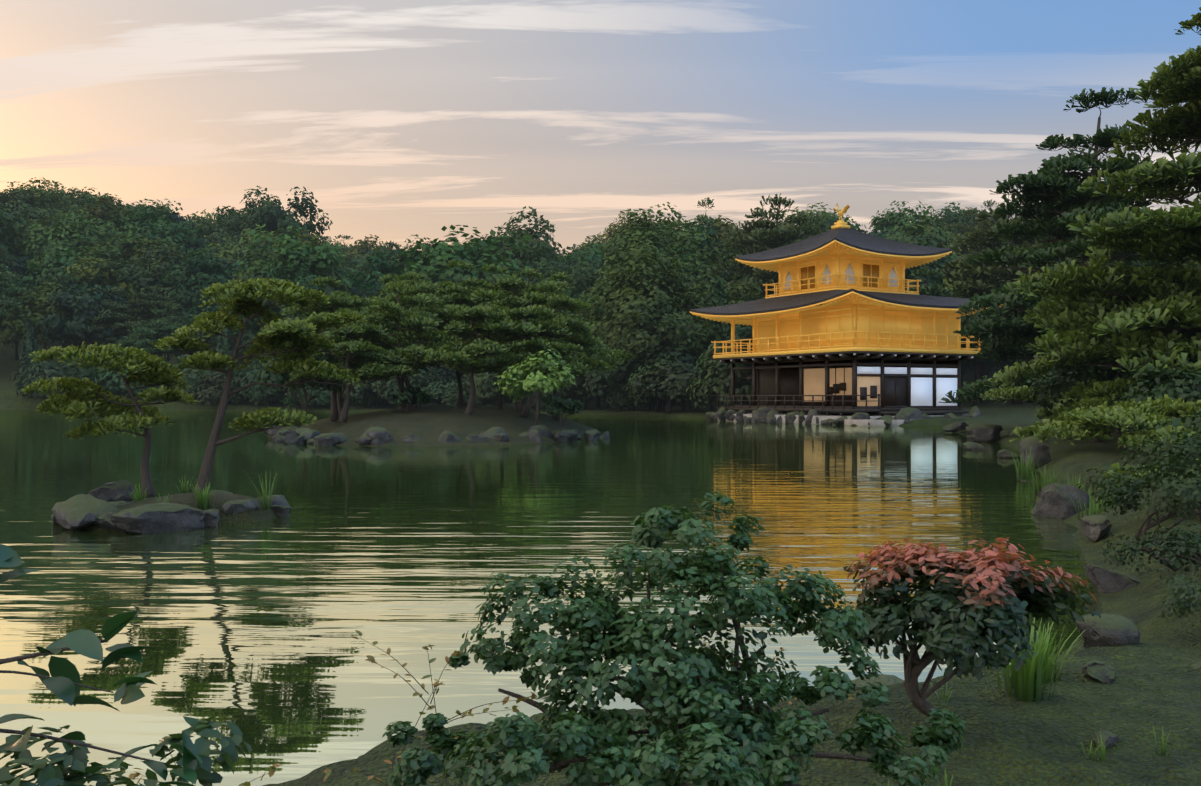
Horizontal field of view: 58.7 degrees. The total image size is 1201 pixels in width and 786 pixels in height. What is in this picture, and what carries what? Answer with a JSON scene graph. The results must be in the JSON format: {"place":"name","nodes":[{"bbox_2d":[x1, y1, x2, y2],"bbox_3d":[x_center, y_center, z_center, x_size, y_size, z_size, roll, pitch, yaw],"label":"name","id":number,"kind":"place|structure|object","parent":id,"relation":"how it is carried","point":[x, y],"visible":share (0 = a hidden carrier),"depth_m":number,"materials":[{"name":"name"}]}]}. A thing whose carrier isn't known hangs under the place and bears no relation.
{"place":"outdoors","nodes":[
{"label":"outdoors","id":0,"kind":"place"},
{"bbox_2d":[82,408,599,530],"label":"islands","id":1,"kind":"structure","parent":0,"point":[428,426],"depth_m":39.19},
{"bbox_2d":[128,472,277,510],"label":"islet grass","id":2,"kind":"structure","parent":1,"relation":"on","point":[204,502],"depth_m":14.17,"materials":[{"name":"green plant"}]},
{"bbox_2d":[21,260,635,497],"bbox_3d":[-7.475,-2.669,37.203,17.809,8.526,47.426,0,0,1],"label":"island pine","id":3,"kind":"object","parent":1,"relation":"on","point":[578,350],"depth_m":41.71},
{"bbox_2d":[51,424,609,533],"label":"rocks","id":4,"kind":"object","parent":1,"relation":"on","point":[100,506],"visible":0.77,"depth_m":14.16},
{"bbox_2d":[255,342,583,430],"bbox_3d":[-7.426,-0.359,42.347,14.051,3.822,4.035,0,0,16],"label":"island shrub","id":5,"kind":"object","parent":1,"relation":"on","point":[549,383],"depth_m":40.80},
{"bbox_2d":[0,306,1000,409],"bbox_3d":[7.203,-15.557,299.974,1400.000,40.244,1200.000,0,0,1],"label":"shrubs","id":6,"kind":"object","parent":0,"point":[9,363],"depth_m":168.27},
{"bbox_2d":[0,203,32,267],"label":"tree","id":7,"kind":"object","parent":6,"relation":"on","point":[7,246],"visible":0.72,"depth_m":195.32,"materials":[{"name":"green plant"}]},
{"bbox_2d":[0,263,39,317],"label":"tree","id":8,"kind":"object","parent":6,"relation":"on","point":[8,294],"visible":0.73,"depth_m":151.95,"materials":[{"name":"green plant"}]},
{"bbox_2d":[0,273,45,359],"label":"tree","id":9,"kind":"object","parent":6,"relation":"on","point":[26,281],"visible":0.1,"depth_m":169.65,"materials":[{"name":"green plant"}]},
{"bbox_2d":[0,180,55,221],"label":"tree","id":10,"kind":"object","parent":6,"relation":"on","point":[7,196],"visible":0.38,"depth_m":250.24,"materials":[{"name":"green plant"}]},
{"bbox_2d":[3,200,57,223],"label":"tree","id":11,"kind":"object","parent":6,"relation":"on","point":[33,215],"visible":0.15,"depth_m":233.19,"materials":[{"name":"green plant"}]},
{"bbox_2d":[8,214,72,269],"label":"tree","id":12,"kind":"object","parent":6,"relation":"on","point":[43,224],"visible":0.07,"depth_m":204.74,"materials":[{"name":"green plant"}]},
{"bbox_2d":[4,177,77,221],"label":"tree","id":13,"kind":"object","parent":6,"relation":"on","point":[42,194],"visible":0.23,"depth_m":256.93,"materials":[{"name":"green plant"}]},
{"bbox_2d":[0,279,88,369],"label":"tree","id":14,"kind":"object","parent":6,"relation":"on","point":[17,325],"visible":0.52,"depth_m":152.71,"materials":[{"name":"green plant"}]},
{"bbox_2d":[12,209,104,270],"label":"tree","id":15,"kind":"object","parent":6,"relation":"on","point":[75,235],"visible":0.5,"depth_m":195.77,"materials":[{"name":"green plant"}]},
{"bbox_2d":[22,247,119,293],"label":"tree","id":16,"kind":"object","parent":6,"relation":"on","point":[59,264],"visible":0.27,"depth_m":176.23,"materials":[{"name":"green plant"}]},
{"bbox_2d":[36,283,127,369],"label":"tree","id":17,"kind":"object","parent":6,"relation":"on","point":[81,308],"visible":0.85,"depth_m":151.36,"materials":[{"name":"green plant"}]},
{"bbox_2d":[62,257,138,345],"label":"tree","id":18,"kind":"object","parent":6,"relation":"on","point":[82,271],"visible":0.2,"depth_m":174.39,"materials":[{"name":"green plant"}]},
{"bbox_2d":[77,195,135,233],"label":"tree","id":19,"kind":"object","parent":6,"relation":"on","point":[95,212],"visible":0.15,"depth_m":220.16,"materials":[{"name":"green plant"}]},
{"bbox_2d":[76,287,149,344],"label":"tree","id":20,"kind":"object","parent":6,"relation":"on","point":[106,319],"visible":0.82,"depth_m":153.15,"materials":[{"name":"green plant"}]},
{"bbox_2d":[85,201,154,248],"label":"tree","id":21,"kind":"object","parent":6,"relation":"on","point":[120,221],"visible":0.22,"depth_m":207.20,"materials":[{"name":"green plant"}]},
{"bbox_2d":[79,223,182,267],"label":"tree","id":22,"kind":"object","parent":6,"relation":"on","point":[103,250],"visible":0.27,"depth_m":189.93,"materials":[{"name":"green plant"}]},
{"bbox_2d":[90,243,182,318],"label":"tree","id":23,"kind":"object","parent":6,"relation":"on","point":[127,274],"visible":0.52,"depth_m":177.07,"materials":[{"name":"green plant"}]},
{"bbox_2d":[118,285,182,352],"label":"tree","id":24,"kind":"object","parent":6,"relation":"on","point":[140,301],"visible":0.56,"depth_m":158.80,"materials":[{"name":"green plant"}]},
{"bbox_2d":[117,237,188,319],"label":"tree","id":25,"kind":"object","parent":6,"relation":"on","point":[141,253],"visible":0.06,"depth_m":190.13,"materials":[{"name":"green plant"}]},
{"bbox_2d":[103,207,204,313],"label":"tree","id":26,"kind":"object","parent":6,"relation":"on","point":[159,229],"visible":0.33,"depth_m":198.76,"materials":[{"name":"green plant"}]},
{"bbox_2d":[127,198,182,230],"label":"tree","id":27,"kind":"object","parent":6,"relation":"on","point":[167,207],"visible":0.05,"depth_m":228.04,"materials":[{"name":"green plant"}]},
{"bbox_2d":[128,306,204,361],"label":"tree","id":28,"kind":"object","parent":6,"relation":"on","point":[172,321],"visible":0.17,"depth_m":150.90,"materials":[{"name":"green plant"}]},
{"bbox_2d":[135,246,235,313],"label":"tree","id":29,"kind":"object","parent":6,"relation":"on","point":[158,271],"visible":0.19,"depth_m":176.38,"materials":[{"name":"green plant"}]},
{"bbox_2d":[162,247,246,311],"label":"tree","id":30,"kind":"object","parent":6,"relation":"on","point":[180,297],"visible":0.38,"depth_m":165.04,"materials":[{"name":"green plant"}]},
{"bbox_2d":[178,305,232,348],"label":"tree","id":31,"kind":"object","parent":6,"relation":"on","point":[210,339],"visible":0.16,"depth_m":159.69,"materials":[{"name":"green plant"}]},
{"bbox_2d":[196,253,259,330],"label":"tree","id":32,"kind":"object","parent":6,"relation":"on","point":[221,264],"visible":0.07,"depth_m":173.47,"materials":[{"name":"green plant"}]},
{"bbox_2d":[193,209,266,252],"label":"tree","id":33,"kind":"object","parent":6,"relation":"on","point":[210,231],"visible":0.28,"depth_m":219.17,"materials":[{"name":"green plant"}]},
{"bbox_2d":[206,224,278,266],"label":"tree","id":34,"kind":"object","parent":6,"relation":"on","point":[248,242],"visible":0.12,"depth_m":191.21,"materials":[{"name":"green plant"}]},
{"bbox_2d":[211,186,300,236],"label":"tree","id":35,"kind":"object","parent":6,"relation":"on","point":[224,218],"visible":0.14,"depth_m":260.71,"materials":[{"name":"green plant"}]},
{"bbox_2d":[231,358,284,403],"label":"shore shrub","id":36,"kind":"object","parent":6,"relation":"on","point":[246,372],"visible":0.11,"depth_m":129.32,"materials":[{"name":"green plant"}]},
{"bbox_2d":[213,248,327,336],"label":"tree","id":37,"kind":"object","parent":6,"relation":"on","point":[252,274],"visible":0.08,"depth_m":152.13,"materials":[{"name":"green plant"}]},
{"bbox_2d":[237,186,333,251],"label":"tree","id":38,"kind":"object","parent":6,"relation":"on","point":[262,216],"visible":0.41,"depth_m":219.52,"materials":[{"name":"green plant"}]},
{"bbox_2d":[229,224,351,318],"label":"tree","id":39,"kind":"object","parent":6,"relation":"on","point":[294,250],"visible":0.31,"depth_m":153.12,"materials":[{"name":"green plant"}]},
{"bbox_2d":[231,229,353,324],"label":"tree","id":40,"kind":"object","parent":6,"relation":"on","point":[333,275],"visible":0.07,"depth_m":160.80,"materials":[{"name":"green plant"}]},
{"bbox_2d":[344,234,385,263],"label":"tree","id":41,"kind":"object","parent":6,"relation":"on","point":[362,248],"visible":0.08,"depth_m":256.88,"materials":[{"name":"green plant"}]},
{"bbox_2d":[350,241,419,289],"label":"tree","id":42,"kind":"object","parent":6,"relation":"on","point":[391,245],"visible":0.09,"depth_m":190.20,"materials":[{"name":"green plant"}]},
{"bbox_2d":[348,247,427,297],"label":"tree","id":43,"kind":"object","parent":6,"relation":"on","point":[369,261],"visible":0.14,"depth_m":164.59,"materials":[{"name":"green plant"}]},
{"bbox_2d":[380,225,531,379],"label":"tree","id":44,"kind":"object","parent":6,"relation":"on","point":[432,267],"visible":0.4,"depth_m":155.44,"materials":[{"name":"green plant"}]},
{"bbox_2d":[481,206,588,274],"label":"tree","id":45,"kind":"object","parent":6,"relation":"on","point":[542,231],"visible":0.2,"depth_m":183.47,"materials":[{"name":"green plant"}]},
{"bbox_2d":[516,243,584,289],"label":"tree","id":46,"kind":"object","parent":6,"relation":"on","point":[543,267],"visible":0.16,"depth_m":169.28,"materials":[{"name":"green plant"}]},
{"bbox_2d":[533,255,605,297],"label":"tree","id":47,"kind":"object","parent":6,"relation":"on","point":[566,259],"visible":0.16,"depth_m":161.72,"materials":[{"name":"green plant"}]},
{"bbox_2d":[603,208,654,246],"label":"tree","id":48,"kind":"object","parent":6,"relation":"on","point":[611,232],"visible":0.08,"depth_m":242.19,"materials":[{"name":"green plant"}]},
{"bbox_2d":[659,220,732,265],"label":"tree","id":49,"kind":"object","parent":6,"relation":"on","point":[707,241],"visible":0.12,"depth_m":149.32,"materials":[{"name":"green plant"}]},
{"bbox_2d":[671,197,743,242],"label":"tree","id":50,"kind":"object","parent":6,"relation":"on","point":[703,217],"visible":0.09,"depth_m":210.44,"materials":[{"name":"green plant"}]},
{"bbox_2d":[689,218,760,280],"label":"tree","id":51,"kind":"object","parent":6,"relation":"on","point":[717,222],"visible":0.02,"depth_m":154.33,"materials":[{"name":"green plant"}]},
{"bbox_2d":[783,202,853,237],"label":"tree","id":52,"kind":"object","parent":6,"relation":"on","point":[830,220],"visible":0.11,"depth_m":245.22,"materials":[{"name":"green plant"}]},
{"bbox_2d":[869,201,933,238],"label":"tree","id":53,"kind":"object","parent":6,"relation":"on","point":[893,221],"visible":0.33,"depth_m":238.83,"materials":[{"name":"green plant"}]},
{"bbox_2d":[881,214,960,264],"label":"tree","id":54,"kind":"object","parent":6,"relation":"on","point":[922,237],"visible":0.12,"depth_m":152.36,"materials":[{"name":"green plant"}]},
{"bbox_2d":[901,205,977,245],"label":"tree","id":55,"kind":"object","parent":6,"relation":"on","point":[956,221],"visible":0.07,"depth_m":214.75,"materials":[{"name":"green plant"}]},
{"bbox_2d":[944,208,1006,257],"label":"tree","id":56,"kind":"object","parent":6,"relation":"on","point":[971,213],"visible":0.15,"depth_m":184.17,"materials":[{"name":"green plant"}]},
{"bbox_2d":[0,410,1102,785],"bbox_3d":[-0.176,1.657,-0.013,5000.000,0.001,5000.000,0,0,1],"label":"water","id":57,"kind":"structure","parent":0,"point":[250,628],"depth_m":11.72,"materials":[{"name":"liquid"}]},
{"bbox_2d":[0,381,1198,539],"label":"ground","id":58,"kind":"structure","parent":0,"point":[1077,458],"depth_m":63.91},
{"bbox_2d":[16,319,38,377],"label":"tree","id":59,"kind":"object","parent":58,"relation":"on","point":[29,344],"visible":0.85,"depth_m":147.56,"materials":[{"name":"green plant"}]},
{"bbox_2d":[10,358,80,397],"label":"shore shrub","id":60,"kind":"object","parent":58,"relation":"on","point":[39,368],"visible":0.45,"depth_m":142.74,"materials":[{"name":"green plant"}]},
{"bbox_2d":[86,352,168,395],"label":"shore shrub","id":61,"kind":"object","parent":58,"relation":"on","point":[110,378],"visible":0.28,"depth_m":137.34,"materials":[{"name":"green plant"}]},
{"bbox_2d":[110,307,189,356],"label":"tree","id":62,"kind":"object","parent":58,"relation":"on","point":[149,334],"visible":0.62,"depth_m":140.13,"materials":[{"name":"green plant"}]},
{"bbox_2d":[169,352,227,385],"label":"shore shrub","id":63,"kind":"object","parent":58,"relation":"on","point":[193,374],"visible":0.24,"depth_m":134.12,"materials":[{"name":"green plant"}]},
{"bbox_2d":[190,371,252,404],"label":"shore shrub","id":64,"kind":"object","parent":58,"relation":"on","point":[205,384],"visible":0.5,"depth_m":129.63,"materials":[{"name":"green plant"}]},
{"bbox_2d":[215,324,234,374],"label":"tree","id":65,"kind":"object","parent":58,"relation":"on","point":[225,346],"visible":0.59,"depth_m":145.72,"materials":[{"name":"green plant"}]},
{"bbox_2d":[236,362,291,405],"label":"shore shrub","id":66,"kind":"object","parent":58,"relation":"on","point":[255,390],"visible":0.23,"depth_m":126.29,"materials":[{"name":"green plant"}]},
{"bbox_2d":[227,260,331,352],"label":"tree","id":67,"kind":"object","parent":58,"relation":"on","point":[252,329],"visible":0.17,"depth_m":136.18,"materials":[{"name":"green plant"}]},
{"bbox_2d":[282,384,336,407],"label":"shore shrub","id":68,"kind":"object","parent":58,"relation":"on","point":[323,397],"visible":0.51,"depth_m":123.80,"materials":[{"name":"green plant"}]},
{"bbox_2d":[342,378,396,407],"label":"shore shrub","id":69,"kind":"object","parent":58,"relation":"on","point":[358,390],"visible":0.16,"depth_m":120.39,"materials":[{"name":"green plant"}]},
{"bbox_2d":[364,369,443,405],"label":"shore shrub","id":70,"kind":"object","parent":58,"relation":"on","point":[394,387],"visible":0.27,"depth_m":117.48,"materials":[{"name":"green plant"}]},
{"bbox_2d":[366,365,444,397],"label":"shore shrub","id":71,"kind":"object","parent":58,"relation":"on","point":[380,385],"visible":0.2,"depth_m":117.71,"materials":[{"name":"green plant"}]},
{"bbox_2d":[420,381,469,408],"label":"shore shrub","id":72,"kind":"object","parent":58,"relation":"on","point":[439,390],"visible":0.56,"depth_m":114.76,"materials":[{"name":"green plant"}]},
{"bbox_2d":[446,385,498,407],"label":"shore shrub","id":73,"kind":"object","parent":58,"relation":"on","point":[466,393],"visible":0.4,"depth_m":112.99,"materials":[{"name":"green plant"}]},
{"bbox_2d":[474,371,541,410],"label":"shore shrub","id":74,"kind":"object","parent":58,"relation":"on","point":[489,381],"visible":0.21,"depth_m":107.32,"materials":[{"name":"green plant"}]},
{"bbox_2d":[538,373,593,400],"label":"shore shrub","id":75,"kind":"object","parent":58,"relation":"on","point":[579,392],"visible":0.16,"depth_m":103.99,"materials":[{"name":"green plant"}]},
{"bbox_2d":[527,258,610,300],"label":"tree","id":76,"kind":"object","parent":58,"relation":"on","point":[576,280],"visible":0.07,"depth_m":140.87,"materials":[{"name":"green plant"}]},
{"bbox_2d":[569,290,638,406],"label":"tree","id":77,"kind":"object","parent":58,"relation":"on","point":[587,314],"visible":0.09,"depth_m":112.87,"materials":[{"name":"green plant"}]},
{"bbox_2d":[575,346,646,410],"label":"tree","id":78,"kind":"object","parent":58,"relation":"on","point":[604,379],"visible":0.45,"depth_m":97.75,"materials":[{"name":"green plant"}]},
{"bbox_2d":[607,364,672,410],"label":"shore shrub","id":79,"kind":"object","parent":58,"relation":"on","point":[620,394],"visible":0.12,"depth_m":98.40,"materials":[{"name":"green plant"}]},
{"bbox_2d":[582,241,730,410],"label":"tree","id":80,"kind":"object","parent":58,"relation":"on","point":[623,332],"visible":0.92,"depth_m":95.30,"materials":[{"name":"green plant"}]},
{"bbox_2d":[586,202,726,304],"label":"tree","id":81,"kind":"object","parent":58,"relation":"on","point":[654,233],"visible":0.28,"depth_m":125.59,"materials":[{"name":"green plant"}]},
{"bbox_2d":[626,358,701,411],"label":"tree","id":82,"kind":"object","parent":58,"relation":"on","point":[631,378],"visible":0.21,"depth_m":91.26,"materials":[{"name":"green plant"}]},
{"bbox_2d":[628,256,700,409],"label":"tree","id":83,"kind":"object","parent":58,"relation":"on","point":[677,290],"visible":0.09,"depth_m":101.06,"materials":[{"name":"green plant"}]},
{"bbox_2d":[627,360,706,413],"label":"tree","id":84,"kind":"object","parent":58,"relation":"on","point":[679,382],"visible":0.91,"depth_m":88.82,"materials":[{"name":"green plant"}]},
{"bbox_2d":[625,343,719,410],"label":"tree","id":85,"kind":"object","parent":58,"relation":"on","point":[687,357],"visible":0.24,"depth_m":93.10,"materials":[{"name":"green plant"}]},
{"bbox_2d":[696,279,728,409],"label":"tree","id":86,"kind":"object","parent":58,"relation":"on","point":[719,291],"visible":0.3,"depth_m":97.34,"materials":[{"name":"green plant"}]},
{"bbox_2d":[685,344,751,408],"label":"tree","id":87,"kind":"object","parent":58,"relation":"on","point":[718,380],"visible":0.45,"depth_m":84.83,"materials":[{"name":"green plant"}]},
{"bbox_2d":[685,242,778,304],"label":"tree","id":88,"kind":"object","parent":58,"relation":"on","point":[717,256],"visible":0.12,"depth_m":127.18,"materials":[{"name":"green plant"}]},
{"bbox_2d":[725,281,764,404],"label":"tree","id":89,"kind":"object","parent":58,"relation":"on","point":[739,297],"visible":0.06,"depth_m":100.05,"materials":[{"name":"green plant"}]},
{"bbox_2d":[718,291,778,368],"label":"tree","id":90,"kind":"object","parent":58,"relation":"on","point":[743,331],"visible":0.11,"depth_m":82.65,"materials":[{"name":"green plant"}]},
{"bbox_2d":[706,193,825,296],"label":"tree","id":91,"kind":"object","parent":58,"relation":"on","point":[772,236],"visible":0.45,"depth_m":115.40,"materials":[{"name":"green plant"}]},
{"bbox_2d":[357,421,1200,758],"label":"bank rocks","id":92,"kind":"object","parent":58,"relation":"on","point":[1059,501],"visible":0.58,"depth_m":9.23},
{"bbox_2d":[690,203,1002,425],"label":"pavilion","id":93,"kind":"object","parent":58,"relation":"on","point":[842,322],"visible":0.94,"depth_m":69.96,"materials":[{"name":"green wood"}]},
{"bbox_2d":[706,406,1001,425],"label":"shore rocks","id":94,"kind":"object","parent":58,"relation":"on","point":[768,414],"visible":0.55,"depth_m":67.29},
{"bbox_2d":[905,241,979,347],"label":"tree","id":95,"kind":"object","parent":58,"relation":"on","point":[935,280],"visible":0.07,"depth_m":96.15,"materials":[{"name":"green plant"}]},
{"bbox_2d":[905,266,1001,342],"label":"tree","id":96,"kind":"object","parent":58,"relation":"on","point":[935,290],"visible":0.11,"depth_m":85.96,"materials":[{"name":"green plant"}]},
{"bbox_2d":[938,262,1027,405],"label":"tree","id":97,"kind":"object","parent":58,"relation":"on","point":[966,293],"visible":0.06,"depth_m":90.56,"materials":[{"name":"green plant"}]},
{"bbox_2d":[933,194,1103,403],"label":"tree","id":98,"kind":"object","parent":58,"relation":"on","point":[985,240],"visible":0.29,"depth_m":91.25,"materials":[{"name":"green plant"}]},
{"bbox_2d":[1011,450,1115,518],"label":"bank reeds","id":99,"kind":"object","parent":58,"relation":"on","point":[1027,473],"visible":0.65,"depth_m":17.15,"materials":[{"name":"green plant"}]},
{"bbox_2d":[939,7,1200,491],"bbox_3d":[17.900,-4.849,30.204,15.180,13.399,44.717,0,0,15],"label":"pine","id":100,"kind":"object","parent":58,"relation":"on","point":[1060,296],"depth_m":24.44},
{"bbox_2d":[0,0,1200,254],"label":"sky","id":101,"kind":"structure","parent":0,"point":[402,119],"materials":[{"name":"blue"}]},
{"bbox_2d":[263,508,1200,785],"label":"ground","id":102,"kind":"structure","parent":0,"point":[1013,740],"depth_m":4.17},
{"bbox_2d":[0,490,1200,785],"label":"shrub","id":103,"kind":"object","parent":102,"relation":"on","point":[974,618],"depth_m":2.84,"materials":[{"name":"plant"}]},
{"bbox_2d":[0,544,201,785],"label":"leaves","id":104,"kind":"object","parent":103,"relation":"on","point":[64,674],"visible":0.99,"depth_m":1.31,"materials":[{"name":"green plant"}]},
{"bbox_2d":[553,617,1177,785],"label":"grass","id":105,"kind":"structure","parent":102,"relation":"on","point":[1028,678],"depth_m":4.48,"materials":[{"name":"green plant"}]},
{"bbox_2d":[1024,348,1200,577],"bbox_3d":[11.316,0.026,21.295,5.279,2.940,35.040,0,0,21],"label":"pine tree","id":106,"kind":"object","parent":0,"point":[1066,381],"depth_m":9.09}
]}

